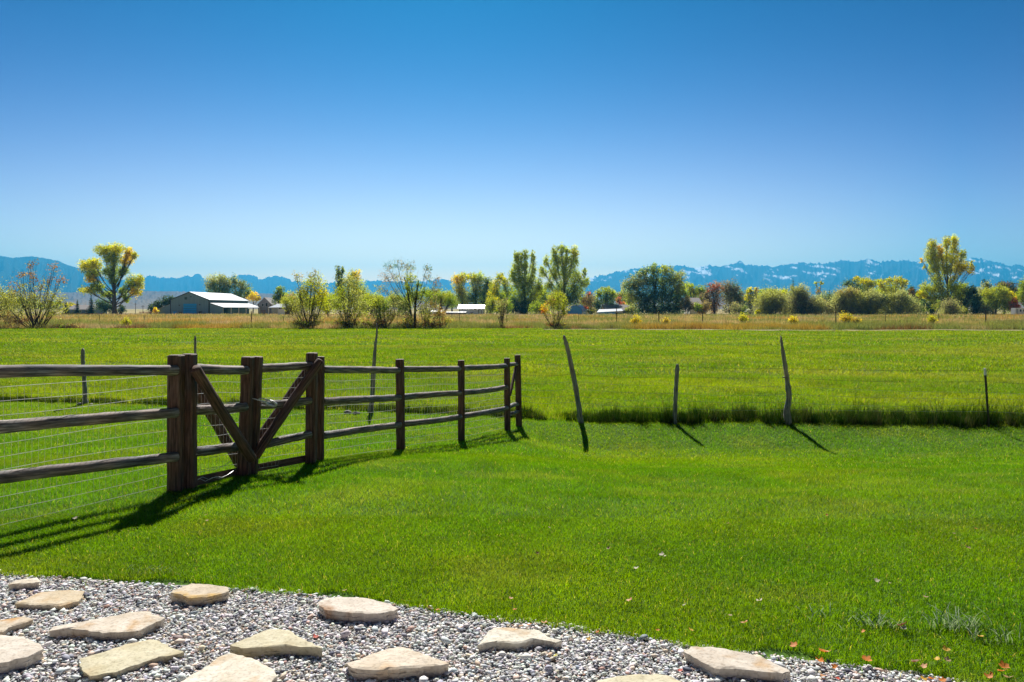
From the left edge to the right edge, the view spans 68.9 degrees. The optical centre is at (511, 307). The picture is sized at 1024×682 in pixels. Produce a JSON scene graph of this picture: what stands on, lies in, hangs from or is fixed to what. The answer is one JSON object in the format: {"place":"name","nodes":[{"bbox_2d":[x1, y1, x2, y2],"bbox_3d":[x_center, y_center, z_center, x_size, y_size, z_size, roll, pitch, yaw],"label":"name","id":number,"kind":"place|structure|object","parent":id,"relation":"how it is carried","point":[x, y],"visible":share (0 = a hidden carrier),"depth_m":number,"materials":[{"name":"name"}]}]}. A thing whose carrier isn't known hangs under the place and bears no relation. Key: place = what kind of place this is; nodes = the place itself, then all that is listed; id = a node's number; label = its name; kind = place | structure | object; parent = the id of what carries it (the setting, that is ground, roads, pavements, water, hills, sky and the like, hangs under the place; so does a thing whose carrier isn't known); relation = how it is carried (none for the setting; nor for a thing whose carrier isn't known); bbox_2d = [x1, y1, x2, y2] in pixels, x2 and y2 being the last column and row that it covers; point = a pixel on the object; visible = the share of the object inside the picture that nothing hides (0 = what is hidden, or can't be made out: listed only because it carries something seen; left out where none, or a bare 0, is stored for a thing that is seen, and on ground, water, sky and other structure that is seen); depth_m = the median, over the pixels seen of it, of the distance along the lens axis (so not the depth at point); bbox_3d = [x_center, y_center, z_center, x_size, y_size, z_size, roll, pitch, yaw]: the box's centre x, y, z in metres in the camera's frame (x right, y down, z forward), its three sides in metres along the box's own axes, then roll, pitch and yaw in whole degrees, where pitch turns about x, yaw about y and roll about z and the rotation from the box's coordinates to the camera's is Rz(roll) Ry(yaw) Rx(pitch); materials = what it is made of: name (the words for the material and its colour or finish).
{"place":"outdoors","nodes":[
{"label":"outdoors","id":0,"kind":"place"},
{"bbox_2d":[0,256,147,292],"bbox_3d":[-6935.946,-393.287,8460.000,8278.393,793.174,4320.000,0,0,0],"label":"hills","id":1,"kind":"structure","parent":0,"point":[9,266],"depth_m":8829.07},
{"bbox_2d":[120,274,569,298],"bbox_3d":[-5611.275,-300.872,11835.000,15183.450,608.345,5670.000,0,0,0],"label":"mountains","id":2,"kind":"structure","parent":0,"point":[195,283],"depth_m":12517.72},
{"bbox_2d":[0,569,966,681],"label":"gravel","id":3,"kind":"structure","parent":0,"point":[178,640],"depth_m":3.76,"materials":[{"name":"gravel"}]},
{"bbox_2d":[0,616,32,634],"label":"flagstone","id":4,"kind":"object","parent":3,"relation":"on","point":[14,624],"visible":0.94,"depth_m":3.93,"materials":[{"name":"stone"}]},
{"bbox_2d":[0,635,43,674],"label":"flagstone","id":5,"kind":"object","parent":3,"relation":"on","point":[17,653],"visible":1,"depth_m":3.55,"materials":[{"name":"stone"}]},
{"bbox_2d":[8,578,39,590],"bbox_3d":[-2.955,1.680,4.534,0.168,0.052,0.093,0,0,-20],"label":"flagstone","id":6,"kind":"object","parent":3,"relation":"on","point":[29,583],"visible":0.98,"depth_m":4.51,"materials":[{"name":"stone"}]},
{"bbox_2d":[15,590,84,611],"bbox_3d":[-2.630,1.683,4.289,0.340,0.046,0.237,0,0,0],"label":"flagstone","id":7,"kind":"object","parent":3,"relation":"on","point":[58,600],"visible":1,"depth_m":4.24,"materials":[{"name":"stone"}]},
{"bbox_2d":[49,611,165,641],"bbox_3d":[-2.108,1.674,3.923,0.535,0.064,0.274,0,0,0],"label":"flagstone","id":8,"kind":"object","parent":3,"relation":"on","point":[133,625],"visible":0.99,"depth_m":3.85,"materials":[{"name":"stone"}]},
{"bbox_2d":[79,639,183,681],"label":"flagstone","id":9,"kind":"object","parent":3,"relation":"on","point":[124,659],"visible":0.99,"depth_m":3.54,"materials":[{"name":"stone"}]},
{"bbox_2d":[170,583,228,606],"bbox_3d":[-1.805,1.672,4.343,0.302,0.068,0.213,0,0,26],"label":"flagstone","id":10,"kind":"object","parent":3,"relation":"on","point":[191,594],"visible":0.98,"depth_m":4.30,"materials":[{"name":"stone"}]},
{"bbox_2d":[182,653,277,681],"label":"flagstone","id":11,"kind":"object","parent":3,"relation":"on","point":[230,667],"visible":1,"depth_m":3.39,"materials":[{"name":"stone"}]},
{"bbox_2d":[230,629,321,658],"bbox_3d":[-1.147,1.672,3.716,0.464,0.068,0.219,0,0,0],"label":"flagstone","id":12,"kind":"object","parent":3,"relation":"on","point":[274,642],"visible":0.98,"depth_m":3.63,"materials":[{"name":"stone"}]},
{"bbox_2d":[318,597,397,623],"bbox_3d":[-0.850,1.668,4.117,0.462,0.076,0.233,0,0,0],"label":"flagstone","id":13,"kind":"object","parent":3,"relation":"on","point":[353,609],"visible":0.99,"depth_m":4.05,"materials":[{"name":"stone"}]},
{"bbox_2d":[347,647,448,681],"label":"flagstone","id":14,"kind":"object","parent":3,"relation":"on","point":[400,663],"visible":0.99,"depth_m":3.43,"materials":[{"name":"stone"}]},
{"bbox_2d":[477,627,561,652],"bbox_3d":[0.040,1.678,3.772,0.421,0.056,0.208,0,0,0],"label":"flagstone","id":15,"kind":"object","parent":3,"relation":"on","point":[510,638],"visible":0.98,"depth_m":3.73,"materials":[{"name":"stone"}]},
{"bbox_2d":[596,674,680,681],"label":"flagstone","id":16,"kind":"object","parent":3,"relation":"on","point":[647,678],"visible":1,"depth_m":3.33,"materials":[{"name":"stone"}]},
{"bbox_2d":[0,511,1023,681],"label":"lawn grass","id":17,"kind":"structure","parent":0,"point":[898,526],"depth_m":4.90,"materials":[{"name":"plant"}]},
{"bbox_2d":[0,452,1023,519],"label":"lawn grass","id":18,"kind":"structure","parent":0,"point":[900,473],"depth_m":7.40,"materials":[{"name":"plant"}]},
{"bbox_2d":[0,399,1023,468],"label":"lawn grass","id":19,"kind":"structure","parent":0,"point":[952,458],"depth_m":12.99,"materials":[{"name":"plant"}]},
{"bbox_2d":[0,401,1023,681],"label":"lawn","id":20,"kind":"structure","parent":0,"point":[798,653],"depth_m":6.47,"materials":[{"name":"plant"}]},
{"bbox_2d":[0,354,184,524],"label":"rail fence","id":21,"kind":"object","parent":20,"relation":"on","point":[173,413],"visible":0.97,"depth_m":6.48,"materials":[{"name":"wood"}]},
{"bbox_2d":[181,353,256,489],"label":"timber gate","id":22,"kind":"structure","parent":20,"relation":"on","point":[211,406],"depth_m":7.54,"materials":[{"name":"wood"}]},
{"bbox_2d":[251,352,323,474],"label":"timber gate","id":23,"kind":"structure","parent":20,"relation":"on","point":[263,439],"depth_m":8.48,"materials":[{"name":"wood"}]},
{"bbox_2d":[317,355,521,460],"bbox_3d":[-1.080,1.463,11.697,0.318,1.744,5.887,0,0,26],"label":"rail fence","id":24,"kind":"object","parent":20,"relation":"on","point":[399,397],"visible":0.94,"depth_m":10.99,"materials":[{"name":"wood"}]},
{"bbox_2d":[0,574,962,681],"bbox_3d":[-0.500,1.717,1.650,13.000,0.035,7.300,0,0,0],"label":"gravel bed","id":25,"kind":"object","parent":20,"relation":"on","point":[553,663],"visible":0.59,"depth_m":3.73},
{"bbox_2d":[683,646,790,681],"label":"flagstone","id":26,"kind":"object","parent":25,"relation":"on","point":[721,662],"visible":0.98,"depth_m":3.45,"materials":[{"name":"stone"}]},
{"bbox_2d":[836,609,902,630],"bbox_3d":[1.889,1.662,3.988,0.380,0.079,0.205,0,0,13],"label":"grass clump","id":27,"kind":"object","parent":20,"relation":"on","point":[872,622],"visible":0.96,"depth_m":3.98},
{"bbox_2d":[902,601,1022,635],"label":"grass clump","id":28,"kind":"object","parent":20,"relation":"on","point":[954,622],"visible":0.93,"depth_m":3.95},
{"bbox_2d":[938,618,1023,645],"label":"grass clump","id":29,"kind":"object","parent":20,"relation":"on","point":[1000,638],"visible":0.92,"depth_m":3.80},
{"bbox_2d":[0,371,1023,424],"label":"field grass","id":30,"kind":"structure","parent":0,"point":[955,390],"depth_m":20.89,"materials":[{"name":"plant"}]},
{"bbox_2d":[0,327,1023,345],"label":"field grass","id":31,"kind":"structure","parent":0,"point":[7,335],"depth_m":63.87,"materials":[{"name":"plant"}]},
{"bbox_2d":[0,382,1023,427],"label":"tall grass","id":32,"kind":"structure","parent":0,"point":[877,416],"depth_m":15.01,"materials":[{"name":"plant"}]},
{"bbox_2d":[0,309,1023,452],"bbox_3d":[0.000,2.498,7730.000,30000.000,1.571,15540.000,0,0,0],"label":"ground","id":33,"kind":"structure","parent":0,"point":[131,311],"depth_m":33.89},
{"bbox_2d":[0,309,29,327],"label":"shrub","id":34,"kind":"object","parent":33,"relation":"on","point":[9,320],"visible":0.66,"depth_m":99.71,"materials":[{"name":"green plant"}]},
{"bbox_2d":[0,258,69,327],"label":"shrub","id":35,"kind":"object","parent":33,"relation":"on","point":[8,304],"visible":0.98,"depth_m":98.84,"materials":[{"name":"green plant"}]},
{"bbox_2d":[69,305,106,313],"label":"house","id":36,"kind":"structure","parent":33,"relation":"on","point":[83,308],"depth_m":400.93,"materials":[{"name":"grey"}]},
{"bbox_2d":[94,298,111,313],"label":"tree","id":37,"kind":"object","parent":33,"relation":"on","point":[104,306],"visible":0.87,"depth_m":328.80,"materials":[{"name":"green plant"}]},
{"bbox_2d":[77,241,144,313],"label":"cottonwood tree","id":38,"kind":"object","parent":33,"relation":"on","point":[109,254],"visible":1,"depth_m":299.22,"materials":[{"name":"green plant"}]},
{"bbox_2d":[146,295,174,313],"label":"evergreen tree","id":39,"kind":"object","parent":33,"relation":"on","point":[161,303],"visible":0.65,"depth_m":329.36,"materials":[{"name":"green plant"}]},
{"bbox_2d":[158,292,260,313],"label":"barn","id":40,"kind":"structure","parent":33,"relation":"on","point":[201,303],"depth_m":300.00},
{"bbox_2d":[183,304,196,313],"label":"door","id":41,"kind":"structure","parent":40,"relation":"in","point":[187,308],"depth_m":299.86,"materials":[{"name":"blue paint"}]},
{"bbox_2d":[202,272,234,293],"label":"willow tree","id":42,"kind":"object","parent":33,"relation":"on","point":[219,285],"visible":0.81,"depth_m":379.28,"materials":[{"name":"green plant"}]},
{"bbox_2d":[228,272,253,298],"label":"willow tree","id":43,"kind":"object","parent":33,"relation":"on","point":[240,285],"visible":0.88,"depth_m":383.64,"materials":[{"name":"green plant"}]},
{"bbox_2d":[257,297,278,313],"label":"house","id":44,"kind":"structure","parent":33,"relation":"on","point":[264,303],"depth_m":345.00,"materials":[{"name":"grey"}]},
{"bbox_2d":[271,285,287,304],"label":"tree","id":45,"kind":"object","parent":33,"relation":"on","point":[279,292],"visible":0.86,"depth_m":319.58,"materials":[{"name":"green plant"}]},
{"bbox_2d":[277,294,296,317],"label":"hedge shrub","id":46,"kind":"object","parent":33,"relation":"on","point":[288,307],"visible":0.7,"depth_m":189.92,"materials":[{"name":"green plant"}]},
{"bbox_2d":[287,317,324,327],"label":"brush","id":47,"kind":"object","parent":33,"relation":"on","point":[308,324],"visible":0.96,"depth_m":97.06,"materials":[{"name":"brown plant"}]},
{"bbox_2d":[286,268,333,327],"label":"shrub","id":48,"kind":"object","parent":33,"relation":"on","point":[303,303],"visible":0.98,"depth_m":98.89,"materials":[{"name":"green plant"}]},
{"bbox_2d":[331,265,347,313],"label":"poplar tree","id":49,"kind":"object","parent":33,"relation":"on","point":[339,274],"visible":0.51,"depth_m":299.67,"materials":[{"name":"green plant"}]},
{"bbox_2d":[331,318,362,327],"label":"brush","id":50,"kind":"object","parent":33,"relation":"on","point":[349,322],"visible":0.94,"depth_m":97.53,"materials":[{"name":"brown plant"}]},
{"bbox_2d":[325,275,372,326],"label":"shrub","id":51,"kind":"object","parent":33,"relation":"on","point":[337,303],"visible":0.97,"depth_m":98.80,"materials":[{"name":"green plant"}]},
{"bbox_2d":[340,268,370,313],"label":"poplar tree","id":52,"kind":"object","parent":33,"relation":"on","point":[353,273],"visible":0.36,"depth_m":299.22,"materials":[{"name":"green plant"}]},
{"bbox_2d":[355,292,388,316],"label":"hedge shrub","id":53,"kind":"object","parent":33,"relation":"on","point":[369,295],"visible":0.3,"depth_m":179.92,"materials":[{"name":"green plant"}]},
{"bbox_2d":[366,292,403,327],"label":"shrub","id":54,"kind":"object","parent":33,"relation":"on","point":[382,310],"visible":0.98,"depth_m":97.84,"materials":[{"name":"green plant"}]},
{"bbox_2d":[373,254,415,315],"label":"tree","id":55,"kind":"object","parent":33,"relation":"on","point":[398,289],"visible":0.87,"depth_m":101.86,"materials":[{"name":"green plant"}]},
{"bbox_2d":[395,294,441,327],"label":"shrub","id":56,"kind":"object","parent":33,"relation":"on","point":[407,313],"visible":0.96,"depth_m":97.74,"materials":[{"name":"green plant"}]},
{"bbox_2d":[402,263,442,323],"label":"tree","id":57,"kind":"object","parent":33,"relation":"on","point":[409,288],"visible":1,"depth_m":98.94,"materials":[{"name":"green plant"}]},
{"bbox_2d":[420,288,457,315],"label":"hedge shrub","id":58,"kind":"object","parent":33,"relation":"on","point":[442,297],"visible":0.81,"depth_m":199.51,"materials":[{"name":"green plant"}]},
{"bbox_2d":[450,272,472,305],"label":"tree","id":59,"kind":"object","parent":33,"relation":"on","point":[461,292],"visible":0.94,"depth_m":328.89,"materials":[{"name":"green plant"}]},
{"bbox_2d":[458,305,484,314],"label":"shed","id":60,"kind":"structure","parent":33,"relation":"on","point":[474,309],"depth_m":285.00,"materials":[{"name":"white metal"}]},
{"bbox_2d":[466,270,485,304],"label":"tree","id":61,"kind":"object","parent":33,"relation":"on","point":[477,279],"visible":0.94,"depth_m":331.21,"materials":[{"name":"green plant"}]},
{"bbox_2d":[478,277,492,313],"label":"tree","id":62,"kind":"object","parent":33,"relation":"on","point":[486,285],"visible":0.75,"depth_m":332.76,"materials":[{"name":"green plant"}]},
{"bbox_2d":[483,293,499,314],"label":"hedge shrub","id":63,"kind":"object","parent":33,"relation":"on","point":[490,305],"visible":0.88,"depth_m":279.47,"materials":[{"name":"green plant"}]},
{"bbox_2d":[484,272,508,313],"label":"poplar tree","id":64,"kind":"object","parent":33,"relation":"on","point":[496,288],"visible":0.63,"depth_m":298.98,"materials":[{"name":"green plant"}]},
{"bbox_2d":[495,298,507,326],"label":"shrub","id":65,"kind":"object","parent":33,"relation":"on","point":[502,313],"visible":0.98,"depth_m":99.90,"materials":[{"name":"green plant"}]},
{"bbox_2d":[499,276,515,310],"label":"tree","id":66,"kind":"object","parent":33,"relation":"on","point":[505,288],"visible":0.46,"depth_m":350.62,"materials":[{"name":"green plant"}]},
{"bbox_2d":[0,343,1023,375],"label":"field grass","id":67,"kind":"structure","parent":33,"relation":"on","point":[979,353],"depth_m":35.86,"materials":[{"name":"plant"}]},
{"bbox_2d":[0,315,1023,329],"bbox_3d":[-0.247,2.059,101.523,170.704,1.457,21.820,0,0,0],"label":"dry meadow","id":68,"kind":"structure","parent":33,"relation":"on","point":[896,324],"depth_m":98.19,"materials":[{"name":"plant"}]},
{"bbox_2d":[1,323,1023,426],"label":"wire fence","id":69,"kind":"object","parent":33,"relation":"on","point":[786,411],"visible":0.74,"depth_m":14.87,"materials":[{"name":"metal"}]},
{"bbox_2d":[11,312,1023,319],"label":"dry meadow","id":70,"kind":"structure","parent":33,"relation":"on","point":[472,315],"depth_m":217.89,"materials":[{"name":"plant"}]},
{"bbox_2d":[507,296,531,313],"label":"shrub","id":71,"kind":"object","parent":33,"relation":"on","point":[523,309],"visible":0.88,"depth_m":289.90,"materials":[{"name":"green plant"}]},
{"bbox_2d":[21,305,1023,322],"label":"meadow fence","id":72,"kind":"object","parent":33,"relation":"on","point":[578,315],"visible":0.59,"depth_m":117.97,"materials":[{"name":"brown wood"}]},
{"bbox_2d":[507,249,544,312],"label":"poplar tree","id":73,"kind":"object","parent":33,"relation":"on","point":[518,277],"visible":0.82,"depth_m":299.06,"materials":[{"name":"green plant"}]},
{"bbox_2d":[528,297,551,313],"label":"hedge shrub","id":74,"kind":"object","parent":33,"relation":"on","point":[535,307],"visible":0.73,"depth_m":269.42,"materials":[{"name":"green plant"}]},
{"bbox_2d":[538,288,570,328],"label":"shrub","id":75,"kind":"object","parent":33,"relation":"on","point":[557,307],"visible":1,"depth_m":96.92,"materials":[{"name":"green plant"}]},
{"bbox_2d":[538,242,590,313],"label":"poplar tree","id":76,"kind":"object","parent":33,"relation":"on","point":[564,270],"visible":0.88,"depth_m":299.42,"materials":[{"name":"green plant"}]},
{"bbox_2d":[579,290,595,308],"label":"shrub","id":77,"kind":"object","parent":33,"relation":"on","point":[586,301],"visible":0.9,"depth_m":329.00,"materials":[{"name":"brown plant"}]},
{"bbox_2d":[592,286,618,312],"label":"tree","id":78,"kind":"object","parent":33,"relation":"on","point":[605,293],"visible":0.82,"depth_m":328.89,"materials":[{"name":"green plant"}]},
{"bbox_2d":[601,304,629,313],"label":"house","id":79,"kind":"structure","parent":33,"relation":"on","point":[614,306],"depth_m":323.84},
{"bbox_2d":[619,262,688,314],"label":"tree","id":80,"kind":"object","parent":33,"relation":"on","point":[635,293],"visible":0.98,"depth_m":288.97,"materials":[{"name":"green plant"}]},
{"bbox_2d":[677,295,694,313],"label":"shrub","id":81,"kind":"object","parent":33,"relation":"on","point":[685,303],"visible":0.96,"depth_m":284.21,"materials":[{"name":"green plant"}]},
{"bbox_2d":[684,281,707,297],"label":"tree","id":82,"kind":"object","parent":33,"relation":"on","point":[693,291],"visible":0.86,"depth_m":339.54,"materials":[{"name":"green plant"}]},
{"bbox_2d":[699,279,726,313],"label":"tree","id":83,"kind":"object","parent":33,"relation":"on","point":[715,297],"visible":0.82,"depth_m":299.64,"materials":[{"name":"red plant"}]},
{"bbox_2d":[719,277,747,313],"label":"tree","id":84,"kind":"object","parent":33,"relation":"on","point":[729,290],"visible":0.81,"depth_m":300.97,"materials":[{"name":"green plant"}]},
{"bbox_2d":[725,301,749,314],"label":"hedge shrub","id":85,"kind":"object","parent":33,"relation":"on","point":[734,307],"visible":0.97,"depth_m":281.37,"materials":[{"name":"green plant"}]},
{"bbox_2d":[744,287,759,310],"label":"poplar tree","id":86,"kind":"object","parent":33,"relation":"on","point":[750,292],"visible":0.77,"depth_m":319.80,"materials":[{"name":"green plant"}]},
{"bbox_2d":[750,279,793,314],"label":"willow shrub","id":87,"kind":"object","parent":33,"relation":"on","point":[769,303],"visible":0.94,"depth_m":273.14,"materials":[{"name":"green plant"}]},
{"bbox_2d":[784,283,830,314],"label":"willow shrub","id":88,"kind":"object","parent":33,"relation":"on","point":[802,302],"visible":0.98,"depth_m":273.77,"materials":[{"name":"green plant"}]},
{"bbox_2d":[828,277,869,314],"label":"willow shrub","id":89,"kind":"object","parent":33,"relation":"on","point":[846,302],"visible":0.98,"depth_m":272.79,"materials":[{"name":"green plant"}]},
{"bbox_2d":[853,275,877,291],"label":"tree","id":90,"kind":"object","parent":33,"relation":"on","point":[867,283],"visible":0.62,"depth_m":344.02,"materials":[{"name":"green plant"}]},
{"bbox_2d":[856,288,890,314],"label":"willow shrub","id":91,"kind":"object","parent":33,"relation":"on","point":[875,303],"visible":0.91,"depth_m":272.10,"materials":[{"name":"green plant"}]},
{"bbox_2d":[875,275,910,294],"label":"tree","id":92,"kind":"object","parent":33,"relation":"on","point":[883,285],"visible":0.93,"depth_m":345.63,"materials":[{"name":"green plant"}]},
{"bbox_2d":[879,288,921,314],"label":"willow shrub","id":93,"kind":"object","parent":33,"relation":"on","point":[901,302],"visible":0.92,"depth_m":271.10,"materials":[{"name":"green plant"}]},
{"bbox_2d":[916,234,974,314],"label":"cottonwood tree","id":94,"kind":"object","parent":33,"relation":"on","point":[943,266],"visible":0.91,"depth_m":289.27,"materials":[{"name":"green plant"}]},
{"bbox_2d":[935,296,964,314],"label":"willow shrub","id":95,"kind":"object","parent":33,"relation":"on","point":[949,306],"visible":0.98,"depth_m":261.03,"materials":[{"name":"green plant"}]},
{"bbox_2d":[957,285,978,308],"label":"evergreen tree","id":96,"kind":"object","parent":33,"relation":"on","point":[971,292],"visible":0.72,"depth_m":284.76,"materials":[{"name":"green plant"}]},
{"bbox_2d":[969,294,984,314],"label":"juniper","id":97,"kind":"object","parent":33,"relation":"on","point":[977,301],"visible":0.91,"depth_m":274.29,"materials":[{"name":"green plant"}]},
{"bbox_2d":[976,279,995,304],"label":"tree","id":98,"kind":"object","parent":33,"relation":"on","point":[984,284],"visible":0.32,"depth_m":329.50,"materials":[{"name":"green plant"}]},
{"bbox_2d":[980,284,1018,313],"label":"tree","id":99,"kind":"object","parent":33,"relation":"on","point":[997,304],"visible":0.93,"depth_m":284.04,"materials":[{"name":"green plant"}]},
{"bbox_2d":[995,280,1018,313],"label":"tree","id":100,"kind":"object","parent":33,"relation":"on","point":[1010,285],"visible":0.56,"depth_m":328.87,"materials":[{"name":"green plant"}]},
{"bbox_2d":[1014,275,1023,305],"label":"tree","id":101,"kind":"object","parent":33,"relation":"on","point":[1020,296],"visible":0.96,"depth_m":320.18,"materials":[{"name":"green plant"}]},
{"bbox_2d":[0,291,1023,308],"bbox_3d":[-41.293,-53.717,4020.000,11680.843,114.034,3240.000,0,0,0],"label":"hills","id":102,"kind":"structure","parent":0,"point":[145,298],"depth_m":4032.77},
{"bbox_2d":[0,0,1023,285],"label":"sky","id":103,"kind":"structure","parent":0,"point":[262,139],"materials":[{"name":"blue"}]},
{"bbox_2d":[567,305,587,313],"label":"shed","id":104,"kind":"structure","parent":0,"point":[577,309],"depth_m":290.00,"materials":[{"name":"blue metal"}]},
{"bbox_2d":[548,329,1021,330],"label":"dirt track","id":105,"kind":"structure","parent":0,"point":[775,330],"depth_m":90.27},
{"bbox_2d":[565,257,1023,298],"bbox_3d":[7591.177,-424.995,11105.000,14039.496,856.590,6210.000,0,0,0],"label":"mountains","id":106,"kind":"structure","parent":0,"point":[831,275],"depth_m":11751.16,"materials":[{"name":"stone"}]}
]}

